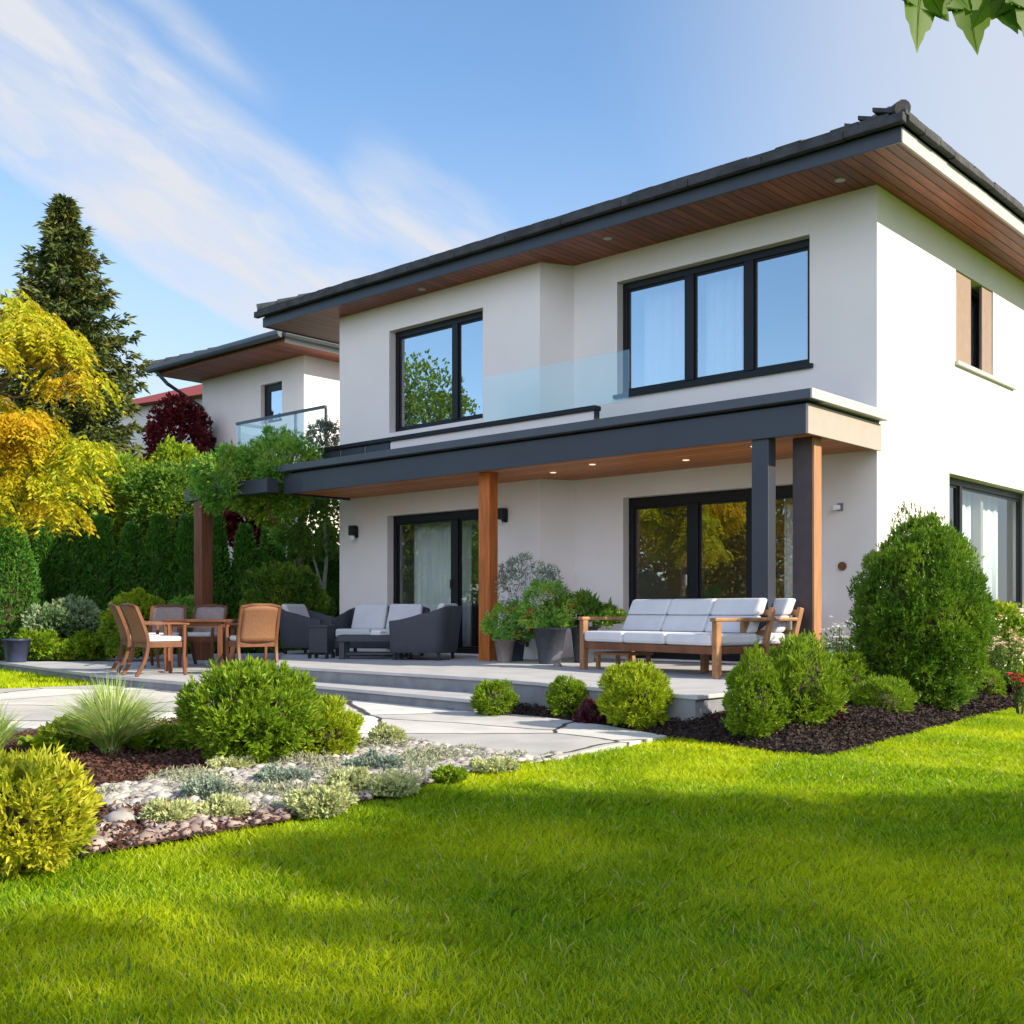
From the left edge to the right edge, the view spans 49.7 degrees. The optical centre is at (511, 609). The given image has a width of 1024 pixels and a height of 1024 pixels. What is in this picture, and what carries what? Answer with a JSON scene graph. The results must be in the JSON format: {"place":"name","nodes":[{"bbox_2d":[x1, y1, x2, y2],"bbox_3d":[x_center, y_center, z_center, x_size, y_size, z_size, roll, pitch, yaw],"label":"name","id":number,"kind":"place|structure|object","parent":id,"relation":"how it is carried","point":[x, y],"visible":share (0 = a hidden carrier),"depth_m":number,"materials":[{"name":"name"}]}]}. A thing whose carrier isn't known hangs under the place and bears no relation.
{"place":"outdoors","nodes":[
{"label":"outdoors","id":0,"kind":"place"},
{"bbox_2d":[0,666,101,688],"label":"side lawn grass","id":1,"kind":"structure","parent":0,"point":[25,679],"depth_m":14.78,"materials":[{"name":"green plant"}]},
{"bbox_2d":[0,685,666,762],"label":"path","id":2,"kind":"structure","parent":0,"point":[534,736],"depth_m":9.35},
{"bbox_2d":[0,707,1023,1023],"bbox_3d":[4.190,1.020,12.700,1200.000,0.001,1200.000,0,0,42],"label":"ground","id":3,"kind":"structure","parent":0,"point":[201,836],"depth_m":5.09,"materials":[{"name":"plant"}]},
{"bbox_2d":[0,513,45,660],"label":"thuja hedge tree","id":4,"kind":"object","parent":3,"relation":"on","point":[20,592],"visible":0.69,"depth_m":18.96,"materials":[{"name":"green plant"}]},
{"bbox_2d":[29,516,65,606],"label":"thuja hedge tree","id":5,"kind":"object","parent":3,"relation":"on","point":[48,557],"visible":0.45,"depth_m":20.14,"materials":[{"name":"green plant"}]},
{"bbox_2d":[0,288,127,541],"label":"yellow tree","id":6,"kind":"object","parent":3,"relation":"on","point":[33,331],"visible":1,"depth_m":12.29,"materials":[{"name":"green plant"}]},
{"bbox_2d":[58,513,93,599],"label":"thuja hedge tree","id":7,"kind":"object","parent":3,"relation":"on","point":[76,566],"visible":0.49,"depth_m":20.44,"materials":[{"name":"green plant"}]},
{"bbox_2d":[0,193,183,572],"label":"spruce","id":8,"kind":"object","parent":3,"relation":"on","point":[65,289],"visible":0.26,"depth_m":35.47,"materials":[{"name":"green plant"}]},
{"bbox_2d":[87,514,120,610],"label":"thuja hedge tree","id":9,"kind":"object","parent":3,"relation":"on","point":[105,576],"visible":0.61,"depth_m":20.73,"materials":[{"name":"green plant"}]},
{"bbox_2d":[0,664,233,690],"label":"patio base","id":10,"kind":"object","parent":3,"relation":"on","point":[163,686],"visible":0.06,"depth_m":14.34,"materials":[{"name":"grey concrete"}]},
{"bbox_2d":[0,653,283,684],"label":"patio","id":11,"kind":"structure","parent":10,"relation":"on","point":[98,668],"depth_m":16.11,"materials":[{"name":"stone"}]},
{"bbox_2d":[108,604,166,672],"bbox_3d":[-5.130,0.384,15.172,0.743,0.929,0.629,0,0,-29],"label":"dining chair","id":12,"kind":"object","parent":11,"relation":"on","point":[123,629],"visible":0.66,"depth_m":15.00,"materials":[{"name":"brown wood"}]},
{"bbox_2d":[120,603,189,676],"bbox_3d":[-4.612,0.384,14.214,0.743,0.929,0.629,0,0,-39],"label":"dining chair","id":13,"kind":"object","parent":11,"relation":"on","point":[137,628],"visible":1,"depth_m":14.05,"materials":[{"name":"brown wood"}]},
{"bbox_2d":[143,604,186,666],"bbox_3d":[-5.151,0.384,16.458,0.629,0.929,0.743,0,0,-9],"label":"dining chair","id":14,"kind":"object","parent":11,"relation":"on","point":[160,613],"visible":0.38,"depth_m":16.71,"materials":[{"name":"brown wood"}]},
{"bbox_2d":[163,619,237,670],"bbox_3d":[-4.328,0.487,15.450,0.840,0.705,0.840,0,0,0],"label":"dining table","id":15,"kind":"object","parent":11,"relation":"on","point":[219,624],"visible":0.53,"depth_m":15.08,"materials":[{"name":"brown wood"}]},
{"bbox_2d":[177,604,227,665],"bbox_3d":[-4.673,0.384,16.759,0.629,0.929,0.743,0,0,6],"label":"dining chair","id":16,"kind":"object","parent":11,"relation":"on","point":[206,611],"visible":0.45,"depth_m":16.97,"materials":[{"name":"brown wood"}]},
{"bbox_2d":[224,603,280,664],"bbox_3d":[-3.363,0.384,14.400,0.629,0.929,0.743,0,0,-30],"label":"dining chair","id":17,"kind":"object","parent":11,"relation":"on","point":[257,624],"visible":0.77,"depth_m":14.18,"materials":[{"name":"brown wood"}]},
{"bbox_2d":[185,478,328,659],"bbox_3d":[-3.712,-0.640,18.911,2.450,2.960,2.730,0,0,42],"label":"pergola","id":18,"kind":"object","parent":11,"relation":"on","point":[203,558],"visible":0.47,"depth_m":18.47,"materials":[{"name":"brown wood"}]},
{"bbox_2d":[186,440,263,518],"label":"climbing plant","id":19,"kind":"object","parent":18,"relation":"attached to","point":[205,468],"visible":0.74,"depth_m":17.76,"materials":[{"name":"green plant"}]},
{"bbox_2d":[234,471,310,529],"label":"climbing plant","id":20,"kind":"object","parent":18,"relation":"hanging from","point":[262,512],"visible":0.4,"depth_m":17.94,"materials":[{"name":"green plant"}]},
{"bbox_2d":[230,423,324,521],"bbox_3d":[-3.772,-2.221,17.988,1.736,1.660,1.526,0,0,42],"label":"climbing plant","id":21,"kind":"object","parent":18,"relation":"attached to","point":[264,459],"visible":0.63,"depth_m":17.68,"materials":[{"name":"green plant"}]},
{"bbox_2d":[113,521,151,654],"bbox_3d":[-7.251,-0.312,21.119,0.864,2.810,0.835,0,0,-42],"label":"thuja hedge tree","id":22,"kind":"object","parent":3,"relation":"on","point":[131,562],"visible":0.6,"depth_m":20.93,"materials":[{"name":"green plant"}]},
{"bbox_2d":[108,384,201,455],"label":"red roofed house","id":23,"kind":"structure","parent":3,"relation":"on","point":[146,403],"depth_m":43.60,"materials":[{"name":"white paint"}]},
{"bbox_2d":[142,512,178,653],"bbox_3d":[-6.787,-0.406,21.313,0.837,3.010,0.867,0,0,-12],"label":"thuja hedge tree","id":24,"kind":"object","parent":3,"relation":"on","point":[159,563],"visible":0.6,"depth_m":21.14,"materials":[{"name":"green plant"}]},
{"bbox_2d":[170,514,193,653],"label":"thuja hedge tree","id":25,"kind":"object","parent":3,"relation":"on","point":[183,552],"visible":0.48,"depth_m":21.30,"materials":[{"name":"green plant"}]},
{"bbox_2d":[213,513,234,653],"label":"thuja hedge tree","id":26,"kind":"object","parent":3,"relation":"on","point":[222,580],"visible":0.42,"depth_m":21.54,"materials":[{"name":"green plant"}]},
{"bbox_2d":[146,330,339,570],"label":"neighbour house","id":27,"kind":"structure","parent":3,"relation":"on","point":[252,386],"depth_m":28.30,"materials":[{"name":"white paint"}]},
{"bbox_2d":[227,521,262,652],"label":"thuja hedge tree","id":28,"kind":"object","parent":3,"relation":"on","point":[245,556],"visible":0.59,"depth_m":21.72,"materials":[{"name":"green plant"}]},
{"bbox_2d":[0,716,517,874],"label":"bark mulch","id":29,"kind":"object","parent":3,"relation":"on","point":[155,757],"visible":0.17,"depth_m":6.61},
{"bbox_2d":[0,741,106,878],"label":"golden shrub","id":30,"kind":"object","parent":29,"relation":"on","point":[44,799],"visible":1,"depth_m":4.05,"materials":[{"name":"yellow plant"}]},
{"bbox_2d":[36,713,92,753],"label":"shrub","id":31,"kind":"object","parent":29,"relation":"on","point":[74,742],"visible":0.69,"depth_m":7.41,"materials":[{"name":"green plant"}]},
{"bbox_2d":[35,670,179,754],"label":"ornamental grass","id":32,"kind":"object","parent":29,"relation":"on","point":[109,719],"depth_m":7.38,"materials":[{"name":"green plant"}]},
{"bbox_2d":[138,796,196,822],"bbox_3d":[-1.583,0.914,5.069,0.270,0.120,0.275,0,0,0],"label":"sedum","id":33,"kind":"object","parent":29,"relation":"on","point":[156,809],"visible":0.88,"depth_m":5.02,"materials":[{"name":"green plant"}]},
{"bbox_2d":[149,722,200,752],"bbox_3d":[-2.308,0.886,7.655,0.428,0.230,0.428,0,0,36],"label":"mound","id":34,"kind":"object","parent":29,"relation":"on","point":[171,737],"visible":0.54,"depth_m":7.53,"materials":[{"name":"green plant"}]},
{"bbox_2d":[86,805,297,851],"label":"pink stones","id":35,"kind":"object","parent":29,"relation":"on","point":[101,839],"visible":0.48,"depth_m":4.89,"materials":[{"name":"stone"}]},
{"bbox_2d":[173,653,328,764],"bbox_3d":[-1.651,0.637,7.083,1.003,0.724,1.011,0,0,37],"label":"thuja shrub","id":36,"kind":"object","parent":29,"relation":"on","point":[257,709],"visible":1,"depth_m":6.87,"materials":[{"name":"green plant"}]},
{"bbox_2d":[279,780,359,818],"bbox_3d":[-0.926,0.901,5.306,0.351,0.147,0.367,0,0,37],"label":"sedum","id":37,"kind":"object","parent":29,"relation":"on","point":[325,801],"visible":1,"depth_m":5.22,"materials":[{"name":"green plant"}]},
{"bbox_2d":[285,693,365,756],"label":"thuja shrub","id":38,"kind":"object","parent":29,"relation":"on","point":[344,727],"visible":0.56,"depth_m":7.27,"materials":[{"name":"green plant"}]},
{"label":"gravel bed","id":39,"kind":"structure","parent":29,"relation":"on","visible":0},
{"bbox_2d":[177,774,231,799],"bbox_3d":[-1.596,0.917,5.738,0.282,0.114,0.313,0,0,-1],"label":"sedum","id":40,"kind":"object","parent":39,"relation":"on","point":[205,786],"visible":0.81,"depth_m":5.67,"materials":[{"name":"green plant"}]},
{"bbox_2d":[195,792,253,816],"bbox_3d":[-1.368,0.920,5.217,0.290,0.109,0.312,0,0,-17],"label":"sedum","id":41,"kind":"object","parent":39,"relation":"on","point":[227,804],"visible":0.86,"depth_m":5.16,"materials":[{"name":"green plant"}]},
{"bbox_2d":[251,764,314,783],"bbox_3d":[-1.288,0.923,6.238,0.353,0.102,0.323,0,0,20],"label":"sedum","id":42,"kind":"object","parent":39,"relation":"on","point":[266,773],"visible":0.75,"depth_m":6.16,"materials":[{"name":"green plant"}]},
{"bbox_2d":[97,735,552,807],"bbox_3d":[-1.029,0.941,6.631,1.468,0.144,2.931,0,0,32],"label":"ground cover","id":43,"kind":"object","parent":39,"relation":"on","point":[409,758],"visible":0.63,"depth_m":6.56,"materials":[{"name":"green plant"}]},
{"bbox_2d":[96,738,562,810],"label":"river stones","id":44,"kind":"object","parent":39,"relation":"on","point":[155,787],"visible":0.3,"depth_m":6.32,"materials":[{"name":"grey stone"}]},
{"bbox_2d":[322,766,375,793],"bbox_3d":[-0.862,0.895,5.850,0.289,0.157,0.327,0,0,-4],"label":"sedum","id":45,"kind":"object","parent":39,"relation":"on","point":[350,776],"visible":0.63,"depth_m":5.81,"materials":[{"name":"green plant"}]},
{"bbox_2d":[341,748,403,769],"bbox_3d":[-0.840,0.908,6.754,0.375,0.131,0.384,0,0,22],"label":"sedum","id":46,"kind":"object","parent":39,"relation":"on","point":[372,758],"visible":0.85,"depth_m":6.67,"materials":[{"name":"green plant"}]},
{"bbox_2d":[365,767,422,796],"bbox_3d":[-0.631,0.906,5.855,0.312,0.135,0.322,0,0,-25],"label":"sedum","id":47,"kind":"object","parent":39,"relation":"on","point":[396,783],"visible":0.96,"depth_m":5.77,"materials":[{"name":"green plant"}]},
{"bbox_2d":[262,497,337,648],"bbox_3d":[-4.002,-0.715,20.791,1.481,3.627,1.596,0,0,-28],"label":"background tree","id":48,"kind":"object","parent":3,"relation":"on","point":[288,549],"visible":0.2,"depth_m":20.54,"materials":[{"name":"green plant"}]},
{"bbox_2d":[275,496,339,589],"bbox_3d":[-3.432,-0.784,19.980,1.715,3.559,1.690,0,0,42],"label":"tree","id":49,"kind":"object","parent":3,"relation":"on","point":[335,540],"visible":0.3,"depth_m":19.77,"materials":[{"name":"green plant"}]},
{"bbox_2d":[312,688,476,711],"bbox_3d":[-1.661,1.028,12.166,0.609,0.305,4.397,0,0,-44],"label":"step base","id":50,"kind":"object","parent":3,"relation":"on","point":[441,704],"visible":0.07,"depth_m":11.22,"materials":[{"name":"grey concrete"}]},
{"bbox_2d":[313,681,472,702],"bbox_3d":[-1.681,0.858,12.154,0.653,0.035,4.486,0,0,-45],"label":"step","id":51,"kind":"object","parent":50,"relation":"on","point":[456,696],"visible":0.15,"depth_m":11.38,"materials":[{"name":"concrete"}]},
{"bbox_2d":[278,669,739,721],"bbox_3d":[-0.651,0.948,14.020,10.193,0.465,4.928,0,0,42],"label":"terrace base","id":52,"kind":"object","parent":3,"relation":"on","point":[682,709],"visible":0.08,"depth_m":11.27,"materials":[{"name":"grey concrete"}]},
{"bbox_2d":[276,649,738,699],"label":"terrace","id":53,"kind":"structure","parent":52,"relation":"on","point":[689,680],"depth_m":12.57,"materials":[{"name":"concrete"}]},
{"bbox_2d":[279,604,334,654],"bbox_3d":[-3.122,0.297,17.115,0.836,0.767,0.903,0,0,18],"label":"rattan armchair","id":54,"kind":"object","parent":53,"relation":"on","point":[296,620],"visible":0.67,"depth_m":16.75,"materials":[{"name":"wicker"}]},
{"bbox_2d":[307,624,334,658],"bbox_3d":[-2.669,0.445,15.500,0.300,0.470,0.300,0,0,11],"label":"side table","id":55,"kind":"object","parent":53,"relation":"on","point":[321,638],"visible":1,"depth_m":15.38,"materials":[{"name":"wicker"}]},
{"bbox_2d":[328,604,429,656],"bbox_3d":[-1.927,0.297,16.346,1.343,0.767,0.836,0,0,17],"label":"rattan loveseat","id":56,"kind":"object","parent":53,"relation":"on","point":[363,618],"visible":0.49,"depth_m":16.49,"materials":[{"name":"fabric"}]},
{"bbox_2d":[389,603,461,660],"bbox_3d":[-1.147,0.297,15.138,0.836,0.767,0.883,0,0,14],"label":"rattan armchair","id":57,"kind":"object","parent":53,"relation":"on","point":[437,630],"visible":1,"depth_m":14.76,"materials":[{"name":"wicker"}]},
{"bbox_2d":[494,639,514,662],"bbox_3d":[-0.097,0.530,14.300,0.284,0.300,0.284,0,0,19],"label":"plant pot","id":58,"kind":"object","parent":53,"relation":"on","point":[504,651],"visible":0.88,"depth_m":14.21,"materials":[{"name":"concrete"}]},
{"bbox_2d":[479,601,537,640],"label":"potted plant","id":59,"kind":"object","parent":58,"relation":"in","point":[485,624],"visible":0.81,"depth_m":14.18,"materials":[{"name":"green plant"}]},
{"bbox_2d":[512,640,525,660],"bbox_3d":[0.064,0.540,14.700,0.244,0.280,0.244,0,0,19],"label":"plant pot","id":60,"kind":"object","parent":53,"relation":"on","point":[518,651],"visible":0.62,"depth_m":14.62,"materials":[{"name":"plastic"}]},
{"bbox_2d":[494,551,573,646],"bbox_3d":[0.215,-0.154,14.861,1.063,1.310,1.038,0,0,-34],"label":"potted plant","id":61,"kind":"object","parent":60,"relation":"in","point":[550,575],"visible":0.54,"depth_m":14.83,"materials":[{"name":"green plant"}]},
{"bbox_2d":[533,627,566,663],"bbox_3d":[0.477,0.450,13.900,0.434,0.460,0.434,0,0,19],"label":"planter","id":62,"kind":"object","parent":53,"relation":"on","point":[549,643],"visible":0.91,"depth_m":13.75,"materials":[{"name":"concrete"}]},
{"bbox_2d":[517,578,581,628],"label":"potted plant","id":63,"kind":"object","parent":62,"relation":"on","point":[523,612],"visible":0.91,"depth_m":13.81,"materials":[{"name":"green plant"}]},
{"bbox_2d":[570,627,597,662],"bbox_3d":[0.925,0.450,14.200,0.364,0.460,0.364,0,0,19],"label":"planter","id":64,"kind":"object","parent":53,"relation":"on","point":[575,632],"visible":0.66,"depth_m":14.10,"materials":[{"name":"concrete"}]},
{"bbox_2d":[537,588,619,627],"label":"potted plant","id":65,"kind":"object","parent":64,"relation":"in","point":[587,601],"visible":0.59,"depth_m":13.95,"materials":[{"name":"green plant"}]},
{"bbox_2d":[578,598,775,678],"bbox_3d":[1.734,0.281,11.975,0.885,0.802,2.190,0,0,-35],"label":"garden sofa","id":66,"kind":"object","parent":53,"relation":"on","point":[694,626],"visible":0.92,"depth_m":11.74,"materials":[{"name":"white fabric"}]},
{"bbox_2d":[700,598,803,673],"bbox_3d":[2.538,0.281,11.760,0.805,0.802,0.790,0,0,-25],"label":"garden armchair","id":67,"kind":"object","parent":53,"relation":"on","point":[784,607],"visible":0.31,"depth_m":11.58,"materials":[{"name":"white fabric"}]},
{"bbox_2d":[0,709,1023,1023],"bbox_3d":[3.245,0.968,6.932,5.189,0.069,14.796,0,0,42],"label":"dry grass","id":68,"kind":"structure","parent":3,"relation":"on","point":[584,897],"depth_m":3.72,"materials":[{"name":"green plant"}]},
{"bbox_2d":[254,99,1023,672],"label":"house","id":69,"kind":"structure","parent":3,"relation":"on","point":[682,387],"depth_m":14.63,"materials":[{"name":"white paint"}]},
{"bbox_2d":[393,509,478,653],"bbox_3d":[-1.027,-0.420,17.048,2.330,2.160,0.087,0,0,42],"label":"patio door","id":70,"kind":"structure","parent":69,"relation":"in","point":[456,518],"depth_m":16.88,"materials":[{"name":"black metal"}]},
{"bbox_2d":[395,311,482,431],"bbox_3d":[-1.086,-3.635,17.102,2.070,1.630,0.087,0,0,42],"label":"window","id":71,"kind":"structure","parent":69,"relation":"in","point":[439,365],"depth_m":17.12,"materials":[{"name":"black"}]},
{"bbox_2d":[414,520,471,645],"bbox_3d":[-1.107,-0.405,17.577,1.303,2.130,0.103,0,0,42],"label":"curtain","id":72,"kind":"object","parent":69,"relation":"hanging from","point":[432,560],"visible":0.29,"depth_m":17.61,"materials":[{"name":"white fabric"}]},
{"bbox_2d":[629,485,792,661],"bbox_3d":[2.673,-0.435,14.295,2.830,2.190,0.087,0,0,42],"label":"patio door","id":73,"kind":"structure","parent":69,"relation":"in","point":[694,502],"depth_m":14.49,"materials":[{"name":"black metal"}]},
{"bbox_2d":[613,238,812,398],"bbox_3d":[2.561,-3.697,14.283,2.960,1.605,0.255,0,0,42],"label":"window","id":74,"kind":"structure","parent":69,"relation":"in","point":[744,316],"depth_m":14.28,"materials":[{"name":"black"}]},
{"bbox_2d":[784,498,792,639],"bbox_3d":[3.527,-0.430,13.864,0.070,2.180,0.255,0,0,-40],"label":"curtain","id":75,"kind":"object","parent":69,"relation":"hanging from","point":[788,548],"visible":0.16,"depth_m":13.89,"materials":[{"name":"white fabric"}]},
{"bbox_2d":[955,272,1016,389],"bbox_3d":[6.477,-3.830,15.364,0.295,1.260,2.280,0,0,42],"label":"window","id":76,"kind":"structure","parent":69,"relation":"in","point":[982,301],"depth_m":15.24,"materials":[{"name":"beige"}]},
{"bbox_2d":[949,477,1023,611],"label":"window","id":77,"kind":"structure","parent":69,"relation":"in","point":[958,485],"depth_m":16.21,"materials":[{"name":"black metal"}]},
{"bbox_2d":[983,495,997,599],"bbox_3d":[7.154,-0.670,16.627,0.087,2.100,0.802,0,0,44],"label":"curtain","id":78,"kind":"object","parent":69,"relation":"hanging from","point":[990,534],"visible":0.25,"depth_m":16.72,"materials":[{"name":"white fabric"}]},
{"bbox_2d":[448,689,1023,754],"bbox_3d":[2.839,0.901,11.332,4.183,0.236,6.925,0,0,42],"label":"mulch chips","id":79,"kind":"object","parent":3,"relation":"on","point":[879,728],"visible":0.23,"depth_m":8.72,"materials":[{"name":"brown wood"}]},
{"bbox_2d":[469,678,519,715],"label":"thuja shrub","id":80,"kind":"object","parent":79,"relation":"on","point":[492,697],"visible":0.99,"depth_m":10.01,"materials":[{"name":"green plant"}]},
{"bbox_2d":[544,674,590,716],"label":"thuja shrub","id":81,"kind":"object","parent":79,"relation":"on","point":[564,695],"visible":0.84,"depth_m":9.83,"materials":[{"name":"green plant"}]},
{"bbox_2d":[595,659,674,730],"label":"thuja shrub","id":82,"kind":"object","parent":79,"relation":"on","point":[633,695],"visible":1,"depth_m":8.85,"materials":[{"name":"green plant"}]},
{"bbox_2d":[720,640,792,739],"bbox_3d":[1.799,0.607,8.150,0.531,0.785,0.558,0,0,2],"label":"thuja shrub","id":83,"kind":"object","parent":79,"relation":"on","point":[756,684],"visible":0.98,"depth_m":8.04,"materials":[{"name":"green plant"}]},
{"bbox_2d":[761,630,850,727],"bbox_3d":[2.187,0.539,8.334,0.782,0.805,0.777,0,0,-32],"label":"thuja shrub","id":84,"kind":"object","parent":79,"relation":"on","point":[811,685],"visible":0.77,"depth_m":8.16,"materials":[{"name":"green plant"}]},
{"bbox_2d":[825,649,875,702],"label":"shrub","id":85,"kind":"object","parent":79,"relation":"on","point":[854,665],"visible":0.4,"depth_m":10.02,"materials":[{"name":"green plant"}]},
{"bbox_2d":[849,674,919,714],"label":"shrub","id":86,"kind":"object","parent":79,"relation":"on","point":[887,691],"visible":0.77,"depth_m":9.54,"materials":[{"name":"green plant"}]},
{"bbox_2d":[843,501,1000,712],"bbox_3d":[3.848,-0.028,10.415,1.402,2.042,1.456,0,0,-32],"label":"thuja shrub","id":87,"kind":"object","parent":79,"relation":"on","point":[927,614],"visible":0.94,"depth_m":10.07,"materials":[{"name":"green plant"}]},
{"bbox_2d":[983,598,1023,673],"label":"flowering shrub","id":88,"kind":"object","parent":79,"relation":"on","point":[1014,620],"visible":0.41,"depth_m":12.58,"materials":[{"name":"green plant"}]},
{"bbox_2d":[988,614,1023,689],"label":"cream flowers","id":89,"kind":"object","parent":79,"relation":"on","point":[1004,661],"visible":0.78,"depth_m":11.87,"materials":[{"name":"green plant"}]},
{"bbox_2d":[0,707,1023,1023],"bbox_3d":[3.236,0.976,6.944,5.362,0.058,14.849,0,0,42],"label":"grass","id":90,"kind":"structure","parent":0,"point":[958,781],"depth_m":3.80,"materials":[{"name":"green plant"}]},
{"bbox_2d":[0,0,1023,413],"label":"sky","id":91,"kind":"structure","parent":0,"point":[228,158],"materials":[{"name":"blue"}]},
{"bbox_2d":[903,0,1023,54],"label":"maple branch","id":92,"kind":"object","parent":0,"point":[973,18],"visible":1,"depth_m":2.55,"materials":[{"name":"green plant"}]},
{"label":"hedge bed","id":93,"kind":"structure","parent":0,"visible":0},
{"bbox_2d":[12,628,63,660],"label":"perennial","id":94,"kind":"object","parent":93,"relation":"on","point":[41,640],"visible":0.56,"depth_m":18.07,"materials":[{"name":"green plant"}]},
{"bbox_2d":[18,593,106,639],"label":"variegated shrub","id":95,"kind":"object","parent":93,"relation":"on","point":[68,615],"visible":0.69,"depth_m":18.64,"materials":[{"name":"green plant"}]},
{"bbox_2d":[57,629,116,659],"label":"perennial","id":96,"kind":"object","parent":93,"relation":"on","point":[85,644],"visible":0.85,"depth_m":18.05,"materials":[{"name":"green plant"}]},
{"bbox_2d":[46,440,163,551],"bbox_3d":[-9.192,-1.346,24.999,2.937,4.885,2.834,0,0,25],"label":"background tree","id":97,"kind":"object","parent":93,"relation":"on","point":[112,482],"visible":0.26,"depth_m":24.30,"materials":[{"name":"green plant"}]},
{"bbox_2d":[96,587,173,657],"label":"golden green shrub","id":98,"kind":"object","parent":93,"relation":"on","point":[108,631],"visible":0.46,"depth_m":17.95,"materials":[{"name":"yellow plant"}]},
{"bbox_2d":[117,459,207,553],"bbox_3d":[-7.588,-1.136,24.566,2.268,4.465,2.255,0,0,14],"label":"background tree","id":99,"kind":"object","parent":93,"relation":"on","point":[171,481],"visible":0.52,"depth_m":23.91,"materials":[{"name":"green plant"}]},
{"bbox_2d":[148,434,209,565],"bbox_3d":[-7.980,-1.524,26.509,1.604,5.238,1.566,0,0,43],"label":"background tree","id":100,"kind":"object","parent":93,"relation":"on","point":[170,449],"visible":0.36,"depth_m":26.07,"materials":[{"name":"green plant"}]},
{"bbox_2d":[140,390,218,515],"bbox_3d":[-8.862,-2.365,29.545,2.045,6.919,2.104,0,0,5],"label":"red maple","id":101,"kind":"object","parent":93,"relation":"on","point":[168,417],"visible":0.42,"depth_m":29.07,"materials":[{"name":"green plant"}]},
{"bbox_2d":[238,558,335,652],"bbox_3d":[-3.848,-0.086,18.902,1.739,1.674,1.649,0,0,29],"label":"dark shrub","id":102,"kind":"object","parent":93,"relation":"on","point":[284,583],"visible":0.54,"depth_m":18.53,"materials":[{"name":"green plant"}]},
{"bbox_2d":[311,525,339,616],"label":"thuja hedge tree","id":103,"kind":"object","parent":93,"relation":"on","point":[333,579],"visible":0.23,"depth_m":22.10,"materials":[{"name":"green plant"}]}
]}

